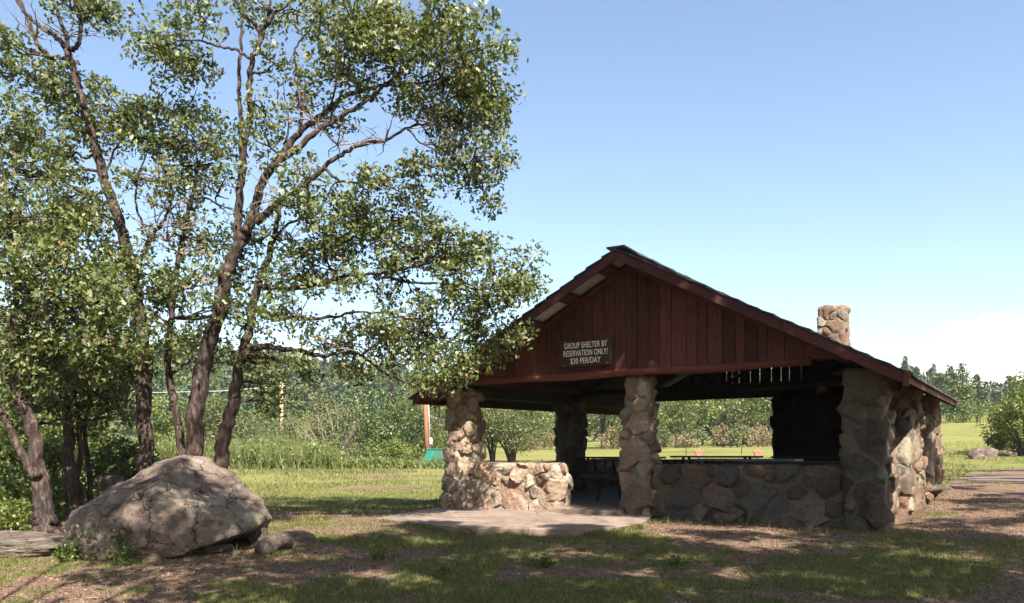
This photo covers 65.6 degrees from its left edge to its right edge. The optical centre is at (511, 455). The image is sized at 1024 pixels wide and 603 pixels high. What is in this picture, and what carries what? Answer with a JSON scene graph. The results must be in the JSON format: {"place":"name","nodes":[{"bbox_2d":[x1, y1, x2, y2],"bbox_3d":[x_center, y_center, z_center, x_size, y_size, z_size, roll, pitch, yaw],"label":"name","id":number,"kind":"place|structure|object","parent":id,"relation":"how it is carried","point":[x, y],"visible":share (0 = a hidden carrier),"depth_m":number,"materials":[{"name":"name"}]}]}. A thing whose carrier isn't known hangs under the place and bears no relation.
{"place":"outdoors","nodes":[
{"label":"outdoors","id":0,"kind":"place"},
{"bbox_2d":[0,365,1023,602],"bbox_3d":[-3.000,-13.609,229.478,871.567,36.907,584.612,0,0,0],"label":"ground","id":1,"kind":"structure","parent":0,"point":[965,434],"depth_m":9.07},
{"bbox_2d":[0,494,32,530],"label":"shrub","id":2,"kind":"object","parent":1,"relation":"on","point":[11,512],"visible":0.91,"depth_m":10.77,"materials":[{"name":"green plant"}]},
{"bbox_2d":[0,361,59,498],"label":"shrub","id":3,"kind":"object","parent":1,"relation":"on","point":[41,413],"visible":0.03,"depth_m":18.74,"materials":[{"name":"green plant"}]},
{"bbox_2d":[0,415,66,519],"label":"shrub","id":4,"kind":"object","parent":1,"relation":"on","point":[8,454],"visible":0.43,"depth_m":12.30,"materials":[{"name":"green plant"}]},
{"bbox_2d":[0,530,67,557],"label":"log","id":5,"kind":"object","parent":1,"relation":"on","point":[29,543],"visible":0.74,"depth_m":9.14,"materials":[{"name":"beige wood"}]},
{"bbox_2d":[15,429,98,513],"bbox_3d":[-8.274,0.335,14.501,1.721,1.667,1.390,0,0,19],"label":"shrub","id":6,"kind":"object","parent":1,"relation":"on","point":[52,457],"visible":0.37,"depth_m":14.32,"materials":[{"name":"green plant"}]},
{"bbox_2d":[0,388,132,498],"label":"shrub","id":7,"kind":"object","parent":1,"relation":"on","point":[92,445],"visible":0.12,"depth_m":17.04,"materials":[{"name":"green plant"}]},
{"bbox_2d":[52,537,80,561],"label":"plant","id":8,"kind":"object","parent":1,"relation":"on","point":[64,555],"visible":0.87,"depth_m":8.93,"materials":[{"name":"green plant"}]},
{"bbox_2d":[0,190,160,520],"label":"oak tree","id":9,"kind":"object","parent":1,"relation":"on","point":[72,468],"visible":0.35,"depth_m":12.39,"materials":[{"name":"green plant"}]},
{"bbox_2d":[0,151,165,533],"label":"oak tree","id":10,"kind":"object","parent":1,"relation":"on","point":[99,296],"visible":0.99,"depth_m":10.57,"materials":[{"name":"green plant"}]},
{"bbox_2d":[69,524,138,560],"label":"plant","id":11,"kind":"object","parent":1,"relation":"on","point":[105,548],"visible":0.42,"depth_m":8.81,"materials":[{"name":"green plant"}]},
{"bbox_2d":[98,475,125,494],"bbox_3d":[-6.323,0.596,12.616,0.484,0.572,0.367,0,0,0],"label":"rock","id":12,"kind":"object","parent":1,"relation":"on","point":[105,482],"visible":0.38,"depth_m":12.45,"materials":[{"name":"grey stone"}]},
{"bbox_2d":[81,434,159,502],"bbox_3d":[-6.886,0.389,13.774,1.484,1.512,1.560,0,0,0],"label":"shrub","id":13,"kind":"object","parent":1,"relation":"on","point":[123,468],"visible":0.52,"depth_m":13.56,"materials":[{"name":"green plant"}]},
{"bbox_2d":[0,0,264,471],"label":"oak tree","id":14,"kind":"object","parent":1,"relation":"on","point":[21,149],"visible":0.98,"depth_m":11.77,"materials":[{"name":"green plant"}]},
{"bbox_2d":[128,394,186,447],"bbox_3d":[-17.666,-1.137,40.235,2.773,3.843,3.146,0,0,16],"label":"shrub","id":15,"kind":"object","parent":1,"relation":"on","point":[169,428],"visible":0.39,"depth_m":40.16,"materials":[{"name":"green plant"}]},
{"bbox_2d":[64,454,272,560],"bbox_3d":[-4.212,0.700,9.772,2.348,1.420,1.963,0,0,0],"label":"boulder","id":16,"kind":"object","parent":1,"relation":"on","point":[177,506],"visible":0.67,"depth_m":9.09,"materials":[{"name":"grey stone"}]},
{"bbox_2d":[118,158,295,455],"bbox_3d":[-4.687,-1.657,11.940,2.643,5.617,2.182,0,0,0],"label":"oak tree","id":17,"kind":"object","parent":1,"relation":"on","point":[168,289],"visible":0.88,"depth_m":11.90,"materials":[{"name":"green plant"}]},
{"bbox_2d":[193,543,231,553],"bbox_3d":[-3.550,1.099,9.357,0.560,0.110,0.384,0,0,0],"label":"rock","id":18,"kind":"object","parent":1,"relation":"on","point":[216,548],"visible":0.63,"depth_m":9.19,"materials":[{"name":"grey stone"}]},
{"bbox_2d":[174,396,252,444],"bbox_3d":[-17.429,-1.483,45.628,4.526,4.482,3.699,0,0,37],"label":"shrub","id":19,"kind":"object","parent":1,"relation":"on","point":[208,420],"visible":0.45,"depth_m":45.60,"materials":[{"name":"green plant"}]},
{"bbox_2d":[231,408,279,442],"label":"shrub","id":20,"kind":"object","parent":1,"relation":"on","point":[255,428],"visible":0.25,"depth_m":49.18,"materials":[{"name":"green plant"}]},
{"bbox_2d":[246,527,268,544],"bbox_3d":[-3.147,1.015,9.896,0.278,0.234,0.281,0,0,0],"label":"rock","id":21,"kind":"object","parent":1,"relation":"on","point":[254,536],"visible":0.55,"depth_m":9.76,"materials":[{"name":"grey stone"}]},
{"bbox_2d":[254,540,272,555],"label":"rock","id":22,"kind":"object","parent":1,"relation":"on","point":[259,547],"visible":0.91,"depth_m":9.11,"materials":[{"name":"grey stone"}]},
{"bbox_2d":[98,430,445,469],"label":"tall weeds","id":23,"kind":"object","parent":1,"relation":"on","point":[263,452],"visible":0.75,"depth_m":37.27,"materials":[{"name":"green plant"}]},
{"bbox_2d":[258,533,292,551],"bbox_3d":[-2.815,1.050,9.433,0.389,0.239,0.295,0,0,0],"label":"rock","id":24,"kind":"object","parent":1,"relation":"on","point":[281,541],"visible":0.71,"depth_m":9.31,"materials":[{"name":"grey stone"}]},
{"bbox_2d":[244,412,308,441],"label":"shrub","id":25,"kind":"object","parent":1,"relation":"on","point":[284,425],"visible":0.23,"depth_m":53.68,"materials":[{"name":"green plant"}]},
{"bbox_2d":[280,382,284,430],"bbox_3d":[-17.942,-2.572,62.000,0.500,6.224,0.266,0,0,0],"label":"utility pole","id":26,"kind":"object","parent":1,"relation":"on","point":[281,414],"visible":0.24,"depth_m":61.91,"materials":[{"name":"brown wood"}]},
{"bbox_2d":[278,530,315,545],"bbox_3d":[-2.680,1.034,9.885,0.445,0.184,0.349,0,0,-23],"label":"rock","id":27,"kind":"object","parent":1,"relation":"on","point":[306,537],"visible":0.73,"depth_m":9.79,"materials":[{"name":"grey stone"}]},
{"bbox_2d":[288,394,308,436],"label":"pine tree","id":28,"kind":"object","parent":1,"relation":"on","point":[302,403],"visible":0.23,"depth_m":87.95,"materials":[{"name":"green plant"}]},
{"bbox_2d":[278,412,325,441],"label":"shrub","id":29,"kind":"object","parent":1,"relation":"on","point":[303,424],"visible":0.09,"depth_m":56.94,"materials":[{"name":"green plant"}]},
{"bbox_2d":[111,0,528,455],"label":"oak tree","id":30,"kind":"object","parent":1,"relation":"on","point":[360,33],"visible":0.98,"depth_m":11.39,"materials":[{"name":"green plant"}]},
{"bbox_2d":[304,398,342,440],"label":"bush","id":31,"kind":"object","parent":1,"relation":"on","point":[317,405],"visible":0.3,"depth_m":75.98,"materials":[{"name":"green plant"}]},
{"bbox_2d":[303,402,367,449],"bbox_3d":[-10.457,-1.198,47.127,3.860,3.891,4.094,0,0,-24],"label":"shrub","id":32,"kind":"object","parent":1,"relation":"on","point":[324,419],"visible":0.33,"depth_m":46.41,"materials":[{"name":"green plant"}]},
{"bbox_2d":[288,397,385,451],"bbox_3d":[-9.849,-1.288,43.314,6.311,3.914,4.109,0,0,0],"label":"dead shrub","id":33,"kind":"object","parent":1,"relation":"on","point":[337,423],"visible":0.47,"depth_m":43.15,"materials":[{"name":"brown plant"}]},
{"bbox_2d":[340,407,366,452],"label":"broadleaf tree","id":34,"kind":"object","parent":1,"relation":"on","point":[355,409],"visible":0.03,"depth_m":76.66,"materials":[{"name":"green plant"}]},
{"bbox_2d":[338,442,373,458],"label":"shrub","id":35,"kind":"object","parent":1,"relation":"on","point":[353,453],"visible":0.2,"depth_m":40.70,"materials":[{"name":"green plant"}]},
{"bbox_2d":[321,384,436,457],"bbox_3d":[-7.470,-1.575,44.277,6.504,4.698,6.114,0,0,0],"label":"shrub","id":36,"kind":"object","parent":1,"relation":"on","point":[372,426],"visible":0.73,"depth_m":43.65,"materials":[{"name":"green plant"}]},
{"bbox_2d":[214,182,552,468],"bbox_3d":[-1.971,-1.358,11.842,5.159,4.999,2.536,0,0,0],"label":"oak tree","id":37,"kind":"object","parent":1,"relation":"on","point":[393,333],"visible":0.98,"depth_m":11.62,"materials":[{"name":"green plant"}]},
{"bbox_2d":[369,541,398,558],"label":"weed","id":38,"kind":"object","parent":1,"relation":"on","point":[380,554],"visible":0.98,"depth_m":8.86,"materials":[{"name":"green plant"}]},
{"bbox_2d":[372,359,408,434],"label":"pine tree","id":39,"kind":"object","parent":1,"relation":"on","point":[394,394],"visible":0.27,"depth_m":83.90,"materials":[{"name":"green plant"}]},
{"bbox_2d":[358,436,425,459],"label":"shrub","id":40,"kind":"object","parent":1,"relation":"on","point":[396,450],"visible":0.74,"depth_m":40.83,"materials":[{"name":"green plant"}]},
{"bbox_2d":[382,388,447,457],"bbox_3d":[-6.086,-1.835,49.791,4.526,4.819,3.270,0,0,26],"label":"shrub","id":41,"kind":"object","parent":1,"relation":"on","point":[420,441],"visible":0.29,"depth_m":49.35,"materials":[{"name":"green plant"}]},
{"bbox_2d":[392,376,446,453],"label":"broadleaf tree","id":42,"kind":"object","parent":1,"relation":"on","point":[441,411],"visible":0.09,"depth_m":73.00,"materials":[{"name":"green plant"}]},
{"bbox_2d":[423,405,431,453],"bbox_3d":[-4.454,-1.444,41.978,0.505,4.508,0.297,0,0,0],"label":"brown pole","id":43,"kind":"object","parent":1,"relation":"on","point":[428,440],"visible":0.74,"depth_m":41.90,"materials":[{"name":"wood"}]},
{"bbox_2d":[414,405,447,448],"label":"shrub","id":44,"kind":"object","parent":1,"relation":"on","point":[438,430],"visible":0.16,"depth_m":53.41,"materials":[{"name":"green plant"}]},
{"bbox_2d":[423,449,442,462],"bbox_3d":[-3.968,0.167,39.999,1.027,0.980,0.974,0,0,-40],"label":"refuse box","id":45,"kind":"object","parent":1,"relation":"on","point":[431,455],"visible":0.61,"depth_m":39.72,"materials":[{"name":"green paint"}]},
{"bbox_2d":[429,563,452,575],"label":"weed","id":46,"kind":"object","parent":1,"relation":"on","point":[439,570],"visible":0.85,"depth_m":7.97,"materials":[{"name":"green plant"}]},
{"bbox_2d":[481,408,509,461],"bbox_3d":[-1.416,-1.559,48.855,2.960,4.140,3.096,0,0,0],"label":"broadleaf tree","id":47,"kind":"object","parent":1,"relation":"on","point":[492,452],"visible":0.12,"depth_m":48.77,"materials":[{"name":"green plant"}]},
{"bbox_2d":[0,441,1023,602],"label":"grass","id":48,"kind":"structure","parent":1,"relation":"on","point":[447,587],"depth_m":8.57,"materials":[{"name":"green plant"}]},
{"bbox_2d":[0,335,1023,444],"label":"distant wood","id":49,"kind":"object","parent":1,"relation":"on","point":[219,383],"visible":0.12,"depth_m":159.35,"materials":[{"name":"leaf"},{"name":"yellow leaf"},{"name":"olive leaf"}]},
{"bbox_2d":[0,491,1023,600],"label":"long grass","id":50,"kind":"structure","parent":1,"relation":"on","point":[639,526],"depth_m":9.73,"materials":[{"name":"green plant"}]},
{"bbox_2d":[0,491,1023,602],"bbox_3d":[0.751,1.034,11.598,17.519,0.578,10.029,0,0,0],"label":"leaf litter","id":51,"kind":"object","parent":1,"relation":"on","point":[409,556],"visible":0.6,"depth_m":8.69,"materials":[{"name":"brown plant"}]},
{"bbox_2d":[481,408,552,461],"bbox_3d":[-0.265,-1.762,45.900,5.161,4.672,4.472,0,0,-43],"label":"broadleaf tree","id":52,"kind":"object","parent":1,"relation":"on","point":[514,428],"visible":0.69,"depth_m":45.27,"materials":[{"name":"green plant"}]},
{"bbox_2d":[10,534,1023,600],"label":"fallen twigs","id":53,"kind":"object","parent":1,"relation":"on","point":[582,570],"visible":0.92,"depth_m":8.50,"materials":[{"name":"brown wood"}]},
{"bbox_2d":[514,436,539,450],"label":"shrub","id":54,"kind":"object","parent":1,"relation":"on","point":[537,447],"visible":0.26,"depth_m":79.16,"materials":[{"name":"green plant"}]},
{"bbox_2d":[519,410,548,442],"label":"broadleaf tree","id":55,"kind":"object","parent":1,"relation":"on","point":[537,426],"visible":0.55,"depth_m":85.77,"materials":[{"name":"green plant"}]},
{"bbox_2d":[523,430,553,449],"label":"shrub","id":56,"kind":"object","parent":1,"relation":"on","point":[539,441],"visible":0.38,"depth_m":80.91,"materials":[{"name":"green plant"}]},
{"bbox_2d":[533,552,555,567],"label":"weed","id":57,"kind":"object","parent":1,"relation":"on","point":[547,562],"visible":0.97,"depth_m":8.29,"materials":[{"name":"green plant"}]},
{"bbox_2d":[538,411,554,444],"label":"broadleaf tree","id":58,"kind":"object","parent":1,"relation":"on","point":[549,420],"visible":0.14,"depth_m":99.07,"materials":[{"name":"green plant"}]},
{"bbox_2d":[540,428,555,448],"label":"shrub","id":59,"kind":"object","parent":1,"relation":"on","point":[552,437],"visible":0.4,"depth_m":82.31,"materials":[{"name":"green plant"}]},
{"bbox_2d":[587,414,621,448],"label":"broadleaf tree","id":60,"kind":"object","parent":1,"relation":"on","point":[600,418],"visible":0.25,"depth_m":83.75,"materials":[{"name":"green plant"}]},
{"bbox_2d":[588,414,620,447],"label":"broadleaf tree","id":61,"kind":"object","parent":1,"relation":"on","point":[614,423],"visible":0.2,"depth_m":88.14,"materials":[{"name":"green plant"}]},
{"bbox_2d":[598,425,618,448],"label":"shrub","id":62,"kind":"object","parent":1,"relation":"on","point":[601,436],"visible":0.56,"depth_m":80.25,"materials":[{"name":"green plant"}]},
{"bbox_2d":[608,425,622,448],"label":"shrub","id":63,"kind":"object","parent":1,"relation":"on","point":[617,437],"visible":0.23,"depth_m":79.66,"materials":[{"name":"green plant"}]},
{"bbox_2d":[622,409,672,439],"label":"broadleaf tree","id":64,"kind":"object","parent":1,"relation":"on","point":[662,420],"visible":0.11,"depth_m":92.41,"materials":[{"name":"green plant"}]},
{"bbox_2d":[657,407,665,441],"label":"pine tree","id":65,"kind":"object","parent":1,"relation":"on","point":[660,420],"visible":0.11,"depth_m":101.44,"materials":[{"name":"green plant"}]},
{"bbox_2d":[656,424,673,448],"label":"shrub","id":66,"kind":"object","parent":1,"relation":"on","point":[666,441],"visible":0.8,"depth_m":78.97,"materials":[{"name":"green plant"}]},
{"bbox_2d":[663,552,686,565],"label":"weed","id":67,"kind":"object","parent":1,"relation":"on","point":[676,560],"visible":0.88,"depth_m":8.48,"materials":[{"name":"green plant"}]},
{"bbox_2d":[659,400,700,442],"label":"broadleaf tree","id":68,"kind":"object","parent":1,"relation":"on","point":[671,427],"visible":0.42,"depth_m":95.96,"materials":[{"name":"green plant"}]},
{"bbox_2d":[666,431,698,447],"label":"shrub","id":69,"kind":"object","parent":1,"relation":"on","point":[680,438],"visible":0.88,"depth_m":80.78,"materials":[{"name":"green plant"}]},
{"bbox_2d":[408,245,959,530],"bbox_3d":[4.251,-1.121,16.578,8.378,4.924,9.891,0,0,33],"label":"picnic shelter","id":70,"kind":"object","parent":1,"relation":"on","point":[872,423],"visible":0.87,"depth_m":13.05,"materials":[{"name":"wood"}]},
{"bbox_2d":[560,337,612,367],"bbox_3d":[1.232,-1.710,13.273,0.970,0.440,0.052,0,0,32],"label":"shelter sign","id":71,"kind":"object","parent":70,"relation":"attached to","point":[586,352],"visible":1,"depth_m":13.24,"materials":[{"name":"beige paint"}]},
{"bbox_2d":[568,457,665,491],"bbox_3d":[2.445,0.433,18.024,1.915,0.794,1.580,0,0,27],"label":"picnic table","id":72,"kind":"object","parent":70,"relation":"on","point":[595,471],"visible":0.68,"depth_m":17.89,"materials":[{"name":"brown wood"}]},
{"bbox_2d":[581,459,697,500],"bbox_3d":[2.514,0.479,15.252,1.910,0.794,1.580,0,0,30],"label":"picnic table","id":73,"kind":"object","parent":70,"relation":"on","point":[602,478],"visible":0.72,"depth_m":15.14,"materials":[{"name":"brown wood"}]},
{"bbox_2d":[670,456,762,463],"bbox_3d":[4.585,0.413,17.846,1.918,0.794,1.580,0,0,33],"label":"picnic table","id":74,"kind":"object","parent":70,"relation":"on","point":[743,457],"visible":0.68,"depth_m":17.51,"materials":[{"name":"brown wood"}]},
{"bbox_2d":[695,459,802,463],"bbox_3d":[4.355,0.467,14.791,1.913,0.794,1.580,0,0,33],"label":"picnic table","id":75,"kind":"object","parent":70,"relation":"on","point":[707,460],"visible":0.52,"depth_m":14.46,"materials":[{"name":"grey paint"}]},
{"bbox_2d":[740,461,840,464],"bbox_3d":[4.704,0.498,12.731,1.910,0.794,1.580,0,0,32],"label":"picnic table","id":76,"kind":"object","parent":70,"relation":"on","point":[789,462],"visible":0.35,"depth_m":12.55,"materials":[{"name":"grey wood"}]},
{"bbox_2d":[771,456,839,458],"bbox_3d":[6.480,0.421,16.165,2.209,0.794,1.580,0,0,32],"label":"picnic table","id":77,"kind":"object","parent":70,"relation":"on","point":[786,457],"visible":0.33,"depth_m":16.09,"materials":[{"name":"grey wood"}]},
{"bbox_2d":[660,400,718,446],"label":"broadleaf tree","id":78,"kind":"object","parent":1,"relation":"on","point":[698,405],"visible":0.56,"depth_m":84.54,"materials":[{"name":"green plant"}]},
{"bbox_2d":[680,425,714,445],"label":"shrub","id":79,"kind":"object","parent":1,"relation":"on","point":[698,430],"visible":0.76,"depth_m":81.52,"materials":[{"name":"green plant"}]},
{"bbox_2d":[694,449,702,458],"bbox_3d":[7.985,0.220,34.000,0.360,0.946,0.140,0,0,0],"label":"marker post","id":80,"kind":"object","parent":1,"relation":"on","point":[698,452],"visible":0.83,"depth_m":33.94,"materials":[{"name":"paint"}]},
{"bbox_2d":[693,406,712,445],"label":"pine tree","id":81,"kind":"object","parent":1,"relation":"on","point":[701,425],"visible":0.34,"depth_m":90.47,"materials":[{"name":"green plant"}]},
{"bbox_2d":[690,399,745,444],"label":"broadleaf tree","id":82,"kind":"object","parent":1,"relation":"on","point":[710,417],"visible":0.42,"depth_m":88.99,"materials":[{"name":"green plant"}]},
{"bbox_2d":[710,425,736,446],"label":"shrub","id":83,"kind":"object","parent":1,"relation":"on","point":[717,437],"visible":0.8,"depth_m":80.28,"materials":[{"name":"beige plant"}]},
{"bbox_2d":[711,513,735,523],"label":"rock","id":84,"kind":"object","parent":1,"relation":"on","point":[720,518],"visible":0.82,"depth_m":11.91,"materials":[{"name":"grey stone"}]},
{"bbox_2d":[713,403,750,445],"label":"broadleaf tree","id":85,"kind":"object","parent":1,"relation":"on","point":[726,422],"visible":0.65,"depth_m":85.18,"materials":[{"name":"green plant"}]},
{"bbox_2d":[724,423,750,446],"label":"shrub","id":86,"kind":"object","parent":1,"relation":"on","point":[735,436],"visible":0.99,"depth_m":78.02,"materials":[{"name":"green plant"}]},
{"bbox_2d":[719,374,772,445],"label":"broadleaf tree","id":87,"kind":"object","parent":1,"relation":"on","point":[752,423],"visible":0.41,"depth_m":86.51,"materials":[{"name":"green plant"}]},
{"bbox_2d":[730,375,765,444],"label":"pine tree","id":88,"kind":"object","parent":1,"relation":"on","point":[750,420],"visible":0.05,"depth_m":90.89,"materials":[{"name":"green plant"}]},
{"bbox_2d":[738,511,757,522],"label":"weed","id":89,"kind":"object","parent":1,"relation":"on","point":[746,519],"visible":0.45,"depth_m":11.97,"materials":[{"name":"green plant"}]},
{"bbox_2d":[741,423,771,446],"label":"shrub","id":90,"kind":"object","parent":1,"relation":"on","point":[757,431],"visible":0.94,"depth_m":78.32,"materials":[{"name":"beige plant"}]},
{"bbox_2d":[753,449,761,458],"bbox_3d":[10.483,0.222,34.000,0.360,0.949,0.140,0,0,0],"label":"marker post","id":91,"kind":"object","parent":1,"relation":"on","point":[757,452],"visible":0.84,"depth_m":33.94,"materials":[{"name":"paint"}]},
{"bbox_2d":[735,369,781,445],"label":"broadleaf tree","id":92,"kind":"object","parent":1,"relation":"on","point":[762,406],"visible":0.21,"depth_m":85.67,"materials":[{"name":"green plant"}]},
{"bbox_2d":[758,431,772,445],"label":"shrub","id":93,"kind":"object","parent":1,"relation":"on","point":[768,444],"visible":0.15,"depth_m":81.11,"materials":[{"name":"beige plant"}]},
{"bbox_2d":[931,484,953,497],"bbox_3d":[9.213,0.788,17.197,0.641,0.329,0.552,0,0,0],"label":"rock","id":94,"kind":"object","parent":1,"relation":"on","point":[937,489],"visible":0.49,"depth_m":16.97,"materials":[{"name":"grey stone"}]},
{"bbox_2d":[931,372,964,419],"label":"pine tree","id":95,"kind":"object","parent":1,"relation":"on","point":[940,381],"visible":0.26,"depth_m":83.76,"materials":[{"name":"green plant"}]},
{"bbox_2d":[943,403,974,422],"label":"shrub","id":96,"kind":"object","parent":1,"relation":"on","point":[952,412],"visible":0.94,"depth_m":69.80,"materials":[{"name":"green plant"}]},
{"bbox_2d":[938,364,979,418],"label":"pine tree","id":97,"kind":"object","parent":1,"relation":"on","point":[950,371],"visible":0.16,"depth_m":89.70,"materials":[{"name":"green plant"}]},
{"bbox_2d":[940,362,987,419],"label":"pine tree","id":98,"kind":"object","parent":1,"relation":"on","point":[965,384],"visible":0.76,"depth_m":73.69,"materials":[{"name":"green plant"}]},
{"bbox_2d":[965,373,997,418],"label":"pine tree","id":99,"kind":"object","parent":1,"relation":"on","point":[982,398],"visible":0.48,"depth_m":94.51,"materials":[{"name":"green plant"}]},
{"bbox_2d":[967,448,998,458],"bbox_3d":[21.363,-0.041,35.981,1.442,0.577,0.789,0,0,0],"label":"rock","id":100,"kind":"object","parent":1,"relation":"on","point":[980,453],"visible":0.84,"depth_m":35.61,"materials":[{"name":"grey stone"}]},
{"bbox_2d":[970,369,1023,455],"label":"broadleaf tree","id":101,"kind":"object","parent":1,"relation":"on","point":[1011,412],"visible":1,"depth_m":36.98,"materials":[{"name":"green plant"}]},
{"bbox_2d":[984,432,1022,449],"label":"shrub","id":102,"kind":"object","parent":1,"relation":"on","point":[996,445],"visible":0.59,"depth_m":38.34,"materials":[{"name":"green plant"}]},
{"bbox_2d":[998,450,1017,456],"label":"rock","id":103,"kind":"object","parent":1,"relation":"on","point":[1006,453],"visible":0.77,"depth_m":36.81,"materials":[{"name":"grey stone"}]},
{"bbox_2d":[0,0,1023,386],"label":"sky","id":104,"kind":"structure","parent":0,"point":[788,159],"materials":[{"name":"blue"}]},
{"bbox_2d":[377,507,650,536],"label":"pavement","id":105,"kind":"structure","parent":0,"point":[497,520],"depth_m":11.79,"materials":[{"name":"concrete"}]},
{"bbox_2d":[967,477,1023,480],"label":"road","id":106,"kind":"structure","parent":0,"point":[996,479],"depth_m":21.02,"materials":[{"name":"grey concrete"}]}
]}

